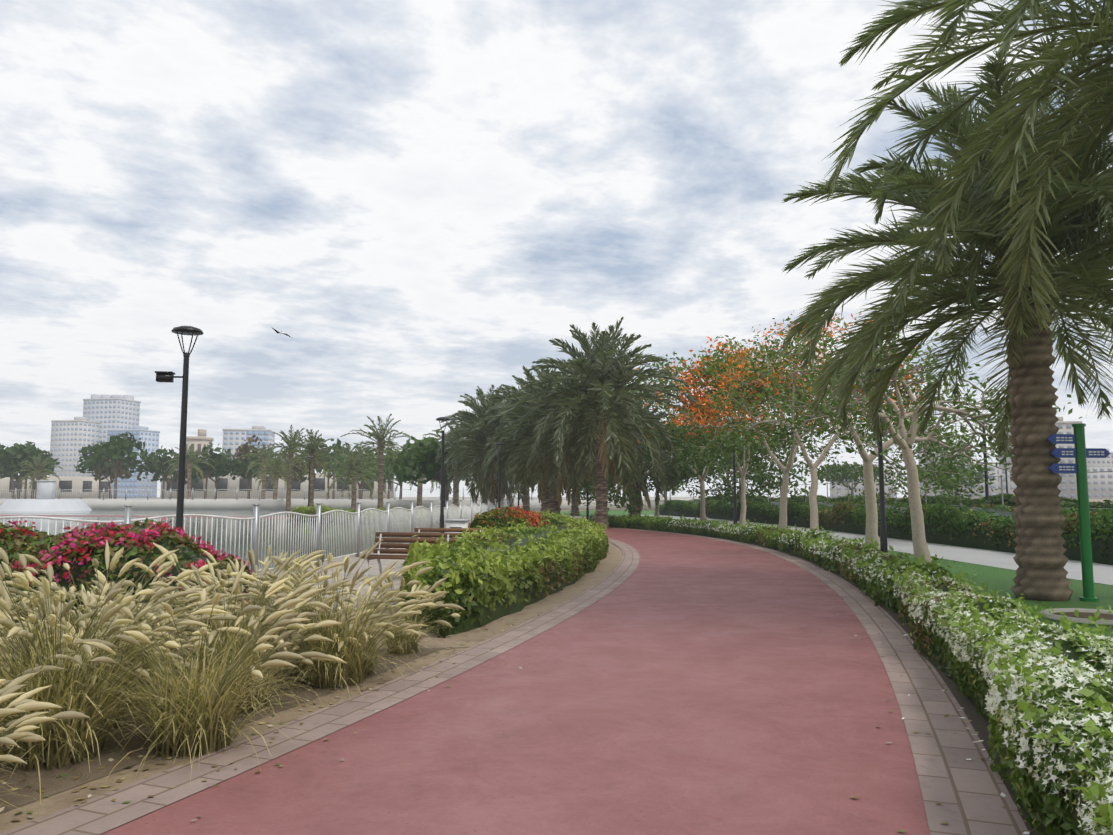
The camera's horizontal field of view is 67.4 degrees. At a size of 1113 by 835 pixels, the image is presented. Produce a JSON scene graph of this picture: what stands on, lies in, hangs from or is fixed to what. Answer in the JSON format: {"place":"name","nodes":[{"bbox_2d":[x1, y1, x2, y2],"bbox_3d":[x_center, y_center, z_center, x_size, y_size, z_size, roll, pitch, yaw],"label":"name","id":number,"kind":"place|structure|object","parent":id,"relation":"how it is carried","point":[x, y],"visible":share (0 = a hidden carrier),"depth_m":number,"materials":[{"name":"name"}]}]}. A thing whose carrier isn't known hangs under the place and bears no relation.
{"place":"outdoors","nodes":[
{"label":"outdoors","id":0,"kind":"place"},
{"bbox_2d":[186,429,213,459],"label":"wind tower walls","id":1,"kind":"structure","parent":0,"point":[201,438],"depth_m":301.26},
{"bbox_2d":[186,444,211,452],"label":"building windows","id":2,"kind":"structure","parent":1,"relation":"attached to","point":[199,446],"depth_m":300.98,"materials":[{"name":"grey glass"}]},
{"bbox_2d":[0,510,540,569],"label":"lake water","id":3,"kind":"structure","parent":0,"point":[237,513],"depth_m":43.42,"materials":[{"name":"grey liquid"}]},
{"bbox_2d":[341,413,410,507],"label":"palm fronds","id":4,"kind":"object","parent":3,"relation":"on","point":[390,443],"depth_m":83.26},
{"bbox_2d":[388,439,449,509],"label":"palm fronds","id":5,"kind":"object","parent":3,"relation":"on","point":[418,483],"depth_m":89.89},
{"bbox_2d":[444,452,447,506],"bbox_3d":[-7.946,4.819,59.272,0.540,4.800,0.540,0,-5,2],"label":"lamp","id":6,"kind":"object","parent":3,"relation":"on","point":[446,453],"visible":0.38,"depth_m":59.27,"materials":[{"name":"black metal"}]},
{"bbox_2d":[436,385,521,504],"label":"palm fronds","id":7,"kind":"object","parent":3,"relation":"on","point":[461,418],"depth_m":69.68,"materials":[{"name":"green plant"}]},
{"bbox_2d":[433,397,536,503],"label":"palm fronds","id":8,"kind":"object","parent":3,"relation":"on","point":[481,432],"depth_m":57.98,"materials":[{"name":"green plant"}]},
{"bbox_2d":[472,471,516,501],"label":"palm fronds","id":9,"kind":"object","parent":3,"relation":"on","point":[514,496],"depth_m":93.52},
{"bbox_2d":[307,457,312,505],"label":"lamp","id":10,"kind":"object","parent":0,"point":[309,483],"visible":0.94,"depth_m":66.59,"materials":[{"name":"black metal"}]},
{"bbox_2d":[35,514,585,638],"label":"promenade paving","id":11,"kind":"structure","parent":0,"point":[373,570],"depth_m":18.00,"materials":[{"name":"grey stone"}]},
{"bbox_2d":[155,326,202,533],"bbox_3d":[-6.932,0.678,15.190,0.790,4.750,0.540,0,-5,2],"label":"lamp","id":12,"kind":"object","parent":11,"relation":"on","point":[168,376],"visible":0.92,"depth_m":15.20,"materials":[{"name":"black metal"}]},
{"bbox_2d":[124,498,514,571],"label":"railing posts","id":13,"kind":"object","parent":11,"relation":"on","point":[255,524],"visible":0.65,"depth_m":19.77,"materials":[{"name":"white metal"}]},
{"bbox_2d":[0,501,513,572],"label":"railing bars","id":14,"kind":"object","parent":13,"relation":"attached to","point":[398,516],"visible":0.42,"depth_m":20.43,"materials":[{"name":"white metal"}]},
{"bbox_2d":[365,534,449,578],"bbox_3d":[-2.926,2.753,16.470,1.517,0.872,0.718,-1,-6,14],"label":"bench","id":15,"kind":"object","parent":11,"relation":"on","point":[379,563],"visible":0.23,"depth_m":16.80,"materials":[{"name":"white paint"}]},
{"bbox_2d":[361,532,454,558],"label":"bench slats","id":16,"kind":"object","parent":15,"relation":"on","point":[399,542],"visible":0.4,"depth_m":16.76,"materials":[{"name":"brown wood"}]},
{"bbox_2d":[436,417,450,532],"bbox_3d":[-4.117,2.216,30.138,0.540,4.500,0.540,0,-5,2],"label":"lamp","id":17,"kind":"object","parent":11,"relation":"on","point":[439,419],"visible":0.96,"depth_m":30.09,"materials":[{"name":"black metal"}]},
{"bbox_2d":[445,519,469,537],"bbox_3d":[-2.405,3.004,20.219,0.520,1.075,0.520,0,-5,2],"label":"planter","id":18,"kind":"object","parent":11,"relation":"on","point":[456,523],"visible":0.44,"depth_m":20.02,"materials":[{"name":"paint"}]},
{"bbox_2d":[495,442,504,507],"bbox_3d":[-3.050,3.578,44.544,0.540,4.500,0.540,0,-5,2],"label":"lamp","id":19,"kind":"object","parent":11,"relation":"on","point":[499,443],"visible":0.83,"depth_m":44.52,"materials":[{"name":"metal"}]},
{"bbox_2d":[468,504,563,532],"bbox_3d":[-1.224,3.436,26.262,2.405,1.452,5.386,-1,-6,12],"label":"orange shrub","id":20,"kind":"object","parent":11,"relation":"on","point":[500,517],"visible":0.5,"depth_m":24.24,"materials":[{"name":"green plant"}]},
{"bbox_2d":[470,366,593,511],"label":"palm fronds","id":21,"kind":"object","parent":11,"relation":"on","point":[513,389],"depth_m":55.07,"materials":[{"name":"green plant"}]},
{"bbox_2d":[586,451,588,519],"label":"lamp","id":22,"kind":"object","parent":11,"relation":"on","point":[587,513],"visible":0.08,"depth_m":48.85,"materials":[{"name":"black metal"}]},
{"bbox_2d":[0,498,698,509],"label":"seawall","id":23,"kind":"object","parent":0,"point":[171,504],"depth_m":100.75,"materials":[{"name":"concrete"}]},
{"bbox_2d":[0,480,91,510],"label":"monument plinth","id":24,"kind":"structure","parent":23,"relation":"on","point":[45,500],"depth_m":91.24,"materials":[{"name":"stone"}]},
{"bbox_2d":[0,476,111,497],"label":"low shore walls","id":25,"kind":"structure","parent":23,"relation":"on","point":[77,483],"depth_m":169.13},
{"bbox_2d":[9,481,107,491],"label":"building windows","id":26,"kind":"structure","parent":25,"relation":"attached to","point":[63,485],"depth_m":169.07,"materials":[{"name":"grey glass"}]},
{"bbox_2d":[160,473,393,498],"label":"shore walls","id":27,"kind":"structure","parent":23,"relation":"on","point":[232,486],"depth_m":165.40,"materials":[{"name":"white concrete"}]},
{"bbox_2d":[166,478,392,490],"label":"building windows","id":28,"kind":"structure","parent":27,"relation":"attached to","point":[243,483],"depth_m":165.42,"materials":[{"name":"grey glass"}]},
{"bbox_2d":[265,425,318,509],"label":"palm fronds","id":29,"kind":"object","parent":23,"relation":"on","point":[287,440],"depth_m":99.61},
{"bbox_2d":[279,429,341,506],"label":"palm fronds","id":30,"kind":"object","parent":23,"relation":"on","point":[317,443],"depth_m":86.38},
{"bbox_2d":[317,441,385,509],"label":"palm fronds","id":31,"kind":"object","parent":23,"relation":"on","point":[352,456],"depth_m":95.37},
{"bbox_2d":[0,489,799,498],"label":"railing bars","id":32,"kind":"object","parent":23,"relation":"on","point":[234,490],"visible":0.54,"depth_m":101.29,"materials":[{"name":"white paint"}]},
{"bbox_2d":[15,488,809,499],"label":"railing posts","id":33,"kind":"object","parent":23,"relation":"on","point":[282,493],"visible":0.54,"depth_m":101.11,"materials":[{"name":"silver metal"}]},
{"bbox_2d":[0,497,1112,834],"bbox_3d":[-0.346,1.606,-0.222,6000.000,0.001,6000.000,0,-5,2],"label":"ground","id":34,"kind":"structure","parent":0,"point":[68,797],"depth_m":6.93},
{"bbox_2d":[12,453,63,498],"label":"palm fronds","id":35,"kind":"object","parent":34,"relation":"on","point":[38,466],"depth_m":130.13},
{"bbox_2d":[50,417,100,476],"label":"tower walls","id":36,"kind":"structure","parent":34,"relation":"on","point":[82,420],"depth_m":609.02,"materials":[{"name":"white concrete"}]},
{"bbox_2d":[49,422,98,476],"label":"tower windows","id":37,"kind":"structure","parent":36,"relation":"attached to","point":[71,444],"depth_m":608.64,"materials":[{"name":"grey glass"}]},
{"bbox_2d":[83,395,140,444],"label":"tower walls","id":38,"kind":"structure","parent":34,"relation":"on","point":[117,398],"depth_m":629.21,"materials":[{"name":"white concrete"}]},
{"bbox_2d":[91,394,101,398],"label":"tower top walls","id":39,"kind":"structure","parent":38,"relation":"on","point":[93,396],"depth_m":636.06,"materials":[{"name":"white concrete"}]},
{"bbox_2d":[83,400,138,476],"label":"tower windows","id":40,"kind":"structure","parent":38,"relation":"attached to","point":[109,416],"depth_m":628.48,"materials":[{"name":"grey glass"}]},
{"bbox_2d":[123,395,133,399],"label":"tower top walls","id":41,"kind":"structure","parent":38,"relation":"on","point":[129,397],"depth_m":641.37,"materials":[{"name":"white concrete"}]},
{"bbox_2d":[0,517,254,635],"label":"bougainvillea","id":42,"kind":"object","parent":34,"relation":"on","point":[77,550],"visible":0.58,"depth_m":10.07,"materials":[{"name":"pink plant"}]},
{"bbox_2d":[107,426,159,497],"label":"tower walls","id":43,"kind":"structure","parent":34,"relation":"on","point":[143,429],"depth_m":610.27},
{"bbox_2d":[107,431,158,497],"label":"tower windows","id":44,"kind":"structure","parent":43,"relation":"attached to","point":[120,490],"depth_m":604.48,"materials":[{"name":"glass"}]},
{"bbox_2d":[164,444,214,498],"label":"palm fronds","id":45,"kind":"object","parent":34,"relation":"on","point":[191,456],"depth_m":127.54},
{"bbox_2d":[0,647,464,812],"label":"soil bed","id":46,"kind":"object","parent":34,"relation":"on","point":[51,783],"visible":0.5,"depth_m":5.27,"materials":[{"name":"brown soil"}]},
{"bbox_2d":[0,539,464,808],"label":"fountain grass","id":47,"kind":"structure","parent":46,"relation":"on","point":[86,676],"depth_m":5.70,"materials":[{"name":"beige plant"}]},
{"bbox_2d":[222,426,274,470],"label":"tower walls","id":48,"kind":"structure","parent":34,"relation":"on","point":[228,435],"depth_m":566.07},
{"bbox_2d":[223,431,274,464],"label":"tower windows","id":49,"kind":"structure","parent":48,"relation":"attached to","point":[268,433],"depth_m":567.62,"materials":[{"name":"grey glass"}]},
{"bbox_2d":[238,442,287,498],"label":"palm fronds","id":50,"kind":"object","parent":34,"relation":"on","point":[263,453],"depth_m":122.82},
{"bbox_2d":[0,612,528,820],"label":"soil bed","id":51,"kind":"object","parent":34,"relation":"on","point":[89,795],"depth_m":5.17,"materials":[{"name":"brown soil"}]},
{"bbox_2d":[249,450,300,499],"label":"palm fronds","id":52,"kind":"object","parent":34,"relation":"on","point":[276,466],"depth_m":108.65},
{"bbox_2d":[290,504,608,637],"bbox_3d":[-5.004,4.443,35.580,10.828,1.189,51.761,2,-6,-19],"label":"hedge bed","id":53,"kind":"object","parent":34,"relation":"on","point":[490,573],"visible":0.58,"depth_m":12.62,"materials":[{"name":"green plant"}]},
{"bbox_2d":[423,421,479,511],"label":"palm tree","id":54,"kind":"object","parent":34,"relation":"on","point":[455,495],"depth_m":79.78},
{"bbox_2d":[0,515,929,834],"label":"track surface","id":55,"kind":"object","parent":34,"relation":"on","point":[684,685],"visible":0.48,"depth_m":5.57,"materials":[{"name":"red rubber"}]},
{"bbox_2d":[76,544,651,821],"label":"fallen leaves","id":56,"kind":"object","parent":55,"relation":"on","point":[302,723],"visible":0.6,"depth_m":5.45,"materials":[{"name":"brown plant"}]},
{"bbox_2d":[483,365,638,514],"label":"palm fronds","id":57,"kind":"object","parent":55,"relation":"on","point":[517,465],"depth_m":46.74,"materials":[{"name":"green plant"}]},
{"bbox_2d":[499,317,700,527],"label":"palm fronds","id":58,"kind":"object","parent":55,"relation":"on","point":[601,370],"depth_m":42.45,"materials":[{"name":"green plant"}]},
{"bbox_2d":[615,527,1037,834],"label":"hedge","id":59,"kind":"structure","parent":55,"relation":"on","point":[979,723],"depth_m":6.30,"materials":[{"name":"green plant"}]},
{"bbox_2d":[892,553,1112,834],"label":"hedge","id":60,"kind":"object","parent":59,"relation":"on","point":[1036,693],"visible":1,"depth_m":4.49,"materials":[{"name":"green plant"}]},
{"bbox_2d":[628,528,1030,833],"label":"fallen leaves","id":61,"kind":"object","parent":55,"relation":"on","point":[1004,795],"visible":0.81,"depth_m":5.46,"materials":[{"name":"brown plant"}]},
{"bbox_2d":[9,455,957,507],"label":"distant trees","id":62,"kind":"object","parent":34,"relation":"on","point":[206,477],"visible":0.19,"depth_m":136.69,"materials":[{"name":"green plant"}]},
{"bbox_2d":[0,429,988,487],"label":"trees","id":63,"kind":"object","parent":34,"relation":"on","point":[419,454],"visible":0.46,"depth_m":132.60,"materials":[{"name":"green plant"}]},
{"bbox_2d":[0,515,1029,834],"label":"track borders","id":64,"kind":"object","parent":34,"relation":"on","point":[962,791],"visible":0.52,"depth_m":5.56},
{"bbox_2d":[509,475,529,510],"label":"palm trunk","id":65,"kind":"object","parent":34,"relation":"on","point":[526,503],"depth_m":76.44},
{"bbox_2d":[687,310,1001,532],"bbox_3d":[10.542,0.176,30.423,11.403,8.711,8.604,0,-5,2],"label":"tree","id":66,"kind":"object","parent":34,"relation":"on","point":[751,439],"depth_m":30.36,"materials":[{"name":"green plant"}]},
{"bbox_2d":[997,468,1016,493],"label":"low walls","id":67,"kind":"structure","parent":34,"relation":"on","point":[1010,491],"depth_m":411.71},
{"bbox_2d":[997,470,1014,494],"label":"skyline windows","id":68,"kind":"structure","parent":67,"relation":"in","point":[1004,480],"depth_m":412.33,"materials":[{"name":"grey glass"}]},
{"bbox_2d":[998,417,1081,499],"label":"skyline walls","id":69,"kind":"structure","parent":34,"relation":"on","point":[1067,478],"depth_m":413.66,"materials":[{"name":"white concrete"}]},
{"bbox_2d":[999,425,1074,497],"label":"windows","id":70,"kind":"structure","parent":69,"relation":"in","point":[1063,475],"depth_m":412.49,"materials":[{"name":"grey glass"}]},
{"bbox_2d":[0,0,1112,496],"label":"sky","id":71,"kind":"structure","parent":0,"point":[424,196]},
{"bbox_2d":[562,465,594,514],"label":"palm tree","id":72,"kind":"object","parent":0,"point":[574,510],"depth_m":71.24,"materials":[{"name":"plant"}]},
{"bbox_2d":[531,510,1112,637],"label":"lawn ground","id":73,"kind":"structure","parent":0,"point":[995,579],"depth_m":15.36,"materials":[{"name":"green plant"}]},
{"bbox_2d":[574,392,686,516],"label":"palm fronds","id":74,"kind":"object","parent":73,"relation":"on","point":[643,488],"depth_m":54.01,"materials":[{"name":"green plant"}]},
{"bbox_2d":[580,407,690,514],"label":"tree","id":75,"kind":"object","parent":73,"relation":"on","point":[680,484],"depth_m":65.56,"materials":[{"name":"green plant"}]},
{"bbox_2d":[564,352,788,520],"bbox_3d":[7.630,1.240,53.030,14.339,10.827,11.743,0,-5,2],"label":"tree","id":76,"kind":"object","parent":73,"relation":"on","point":[754,470],"depth_m":51.49,"materials":[{"name":"green plant"}]},
{"bbox_2d":[624,361,752,516],"bbox_3d":[7.600,1.614,58.518,8.604,11.077,12.204,2,-6,-23],"label":"tree","id":77,"kind":"object","parent":73,"relation":"on","point":[719,495],"depth_m":56.17,"materials":[{"name":"plant"}]},
{"bbox_2d":[728,421,738,523],"bbox_3d":[7.516,2.547,35.229,0.540,4.800,0.540,0,-5,2],"label":"lamp","id":78,"kind":"object","parent":73,"relation":"on","point":[734,494],"visible":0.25,"depth_m":35.17,"materials":[{"name":"metal"}]},
{"bbox_2d":[658,335,831,525],"bbox_3d":[10.562,0.624,44.657,10.379,10.436,12.828,0,-5,2],"label":"tree","id":79,"kind":"object","parent":73,"relation":"on","point":[708,373],"depth_m":44.00,"materials":[{"name":"plant"}]},
{"bbox_2d":[589,513,956,613],"bbox_3d":[5.350,3.947,28.794,4.419,0.919,35.772,0,-5,-5],"label":"hedge","id":80,"kind":"object","parent":73,"relation":"on","point":[869,569],"visible":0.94,"depth_m":19.13,"materials":[{"name":"green plant"}]},
{"bbox_2d":[656,311,931,529],"bbox_3d":[10.252,0.319,36.701,10.025,9.582,9.706,4,-7,-35],"label":"tree","id":81,"kind":"object","parent":73,"relation":"on","point":[730,362],"depth_m":36.18,"materials":[{"name":"plant"}]},
{"bbox_2d":[729,338,1014,549],"bbox_3d":[9.355,0.592,24.385,8.852,6.740,7.101,0,-5,2],"label":"tree","id":82,"kind":"object","parent":73,"relation":"on","point":[871,530],"depth_m":24.67,"materials":[{"name":"plant"}]},
{"bbox_2d":[641,515,1112,584],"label":"path","id":83,"kind":"structure","parent":73,"relation":"on","point":[1102,573],"depth_m":22.79,"materials":[{"name":"concrete"}]},
{"bbox_2d":[866,367,887,552],"bbox_3d":[7.930,1.145,20.403,0.540,4.800,0.540,0,-5,2],"label":"lamp","id":84,"kind":"object","parent":73,"relation":"on","point":[883,538],"visible":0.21,"depth_m":20.29,"materials":[{"name":"black metal"}]},
{"bbox_2d":[659,499,1112,564],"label":"tall hedge","id":85,"kind":"object","parent":73,"relation":"on","point":[989,526],"visible":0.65,"depth_m":29.08,"materials":[{"name":"green plant"}]},
{"bbox_2d":[706,493,1112,511],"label":"tall hedge","id":86,"kind":"object","parent":73,"relation":"on","point":[1008,498],"visible":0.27,"depth_m":35.65,"materials":[{"name":"green plant"}]},
{"bbox_2d":[914,391,921,494],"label":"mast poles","id":87,"kind":"object","parent":73,"relation":"on","point":[919,459],"visible":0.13,"depth_m":58.98,"materials":[{"name":"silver metal"}]},
{"bbox_2d":[737,471,1112,509],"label":"fence","id":88,"kind":"object","parent":73,"relation":"on","point":[951,478],"visible":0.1,"depth_m":33.19,"materials":[{"name":"silver metal"}]},
{"bbox_2d":[761,319,1107,562],"bbox_3d":[8.866,0.406,20.895,8.480,6.429,8.194,0,-5,2],"label":"tree","id":89,"kind":"object","parent":73,"relation":"on","point":[907,423],"depth_m":20.51,"materials":[{"name":"green plant"}]},
{"bbox_2d":[781,31,1112,600],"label":"palm","id":90,"kind":"object","parent":73,"relation":"on","point":[1088,263],"depth_m":13.24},
{"bbox_2d":[822,0,1112,367],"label":"palm","id":91,"kind":"object","parent":73,"relation":"on","point":[1035,96],"visible":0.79,"depth_m":10.37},
{"bbox_2d":[982,416,988,503],"bbox_3d":[16.127,2.228,31.321,0.540,4.700,0.540,0,-5,2],"label":"lamp","id":92,"kind":"object","parent":73,"relation":"on","point":[986,485],"visible":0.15,"depth_m":31.28,"materials":[{"name":"black metal"}]},
{"bbox_2d":[1003,407,1007,492],"bbox_3d":[31.665,3.172,58.845,0.540,8.000,0.540,0,-5,2],"label":"lamp","id":93,"kind":"object","parent":73,"relation":"on","point":[1006,475],"depth_m":58.69,"materials":[{"name":"black metal"}]},
{"bbox_2d":[1040,608,1112,624],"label":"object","id":94,"kind":"object","parent":73,"relation":"on","point":[1084,613],"visible":0.77,"depth_m":11.27,"materials":[{"name":"concrete"}]},
{"bbox_2d":[1072,423,1098,601],"bbox_3d":[8.255,1.476,13.066,0.260,2.760,0.260,0,-5,2],"label":"signpost","id":95,"kind":"object","parent":73,"relation":"on","point":[1084,526],"visible":0.94,"depth_m":13.01,"materials":[{"name":"green metal"}]},
{"bbox_2d":[1047,434,1109,472],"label":"directional signs","id":96,"kind":"object","parent":95,"relation":"attached to","point":[1069,453],"visible":0.98,"depth_m":13.12,"materials":[{"name":"blue metal"}]},
{"bbox_2d":[830,464,894,497],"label":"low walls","id":97,"kind":"structure","parent":0,"point":[842,491],"depth_m":461.71,"materials":[{"name":"white concrete"}]},
{"bbox_2d":[830,465,892,496],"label":"skyline windows","id":98,"kind":"structure","parent":97,"relation":"in","point":[846,488],"depth_m":462.21,"materials":[{"name":"grey glass"}]},
{"bbox_2d":[920,442,970,495],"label":"skyline walls","id":99,"kind":"structure","parent":0,"point":[948,451],"depth_m":531.55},
{"bbox_2d":[919,444,968,496],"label":"windows","id":100,"kind":"structure","parent":99,"relation":"in","point":[932,495],"depth_m":530.97,"materials":[{"name":"grey glass"}]},
{"bbox_2d":[939,464,997,498],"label":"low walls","id":101,"kind":"structure","parent":0,"point":[990,490],"depth_m":388.61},
{"bbox_2d":[939,466,995,496],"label":"skyline windows","id":102,"kind":"structure","parent":101,"relation":"in","point":[990,486],"depth_m":388.27,"materials":[{"name":"grey glass"}]},
{"bbox_2d":[1086,449,1112,466],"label":"skyline walls","id":103,"kind":"structure","parent":0,"point":[1101,464],"depth_m":563.66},
{"bbox_2d":[1088,455,1112,466],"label":"windows","id":104,"kind":"structure","parent":103,"relation":"in","point":[1098,461],"depth_m":563.76,"materials":[{"name":"grey glass"}]},
{"bbox_2d":[1087,467,1112,498],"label":"skyline walls","id":105,"kind":"structure","parent":0,"point":[1099,485],"depth_m":526.78,"materials":[{"name":"white concrete"}]},
{"bbox_2d":[1087,468,1112,496],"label":"windows","id":106,"kind":"structure","parent":105,"relation":"in","point":[1102,482],"depth_m":526.57,"materials":[{"name":"grey glass"}]},
{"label":"bench frame","id":107,"kind":"object","parent":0,"visible":0},
{"bbox_2d":[406,528,485,548],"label":"bench slats","id":108,"kind":"object","parent":107,"relation":"on","point":[443,529],"visible":0.19,"depth_m":19.16,"materials":[{"name":"brown wood"}]}
]}

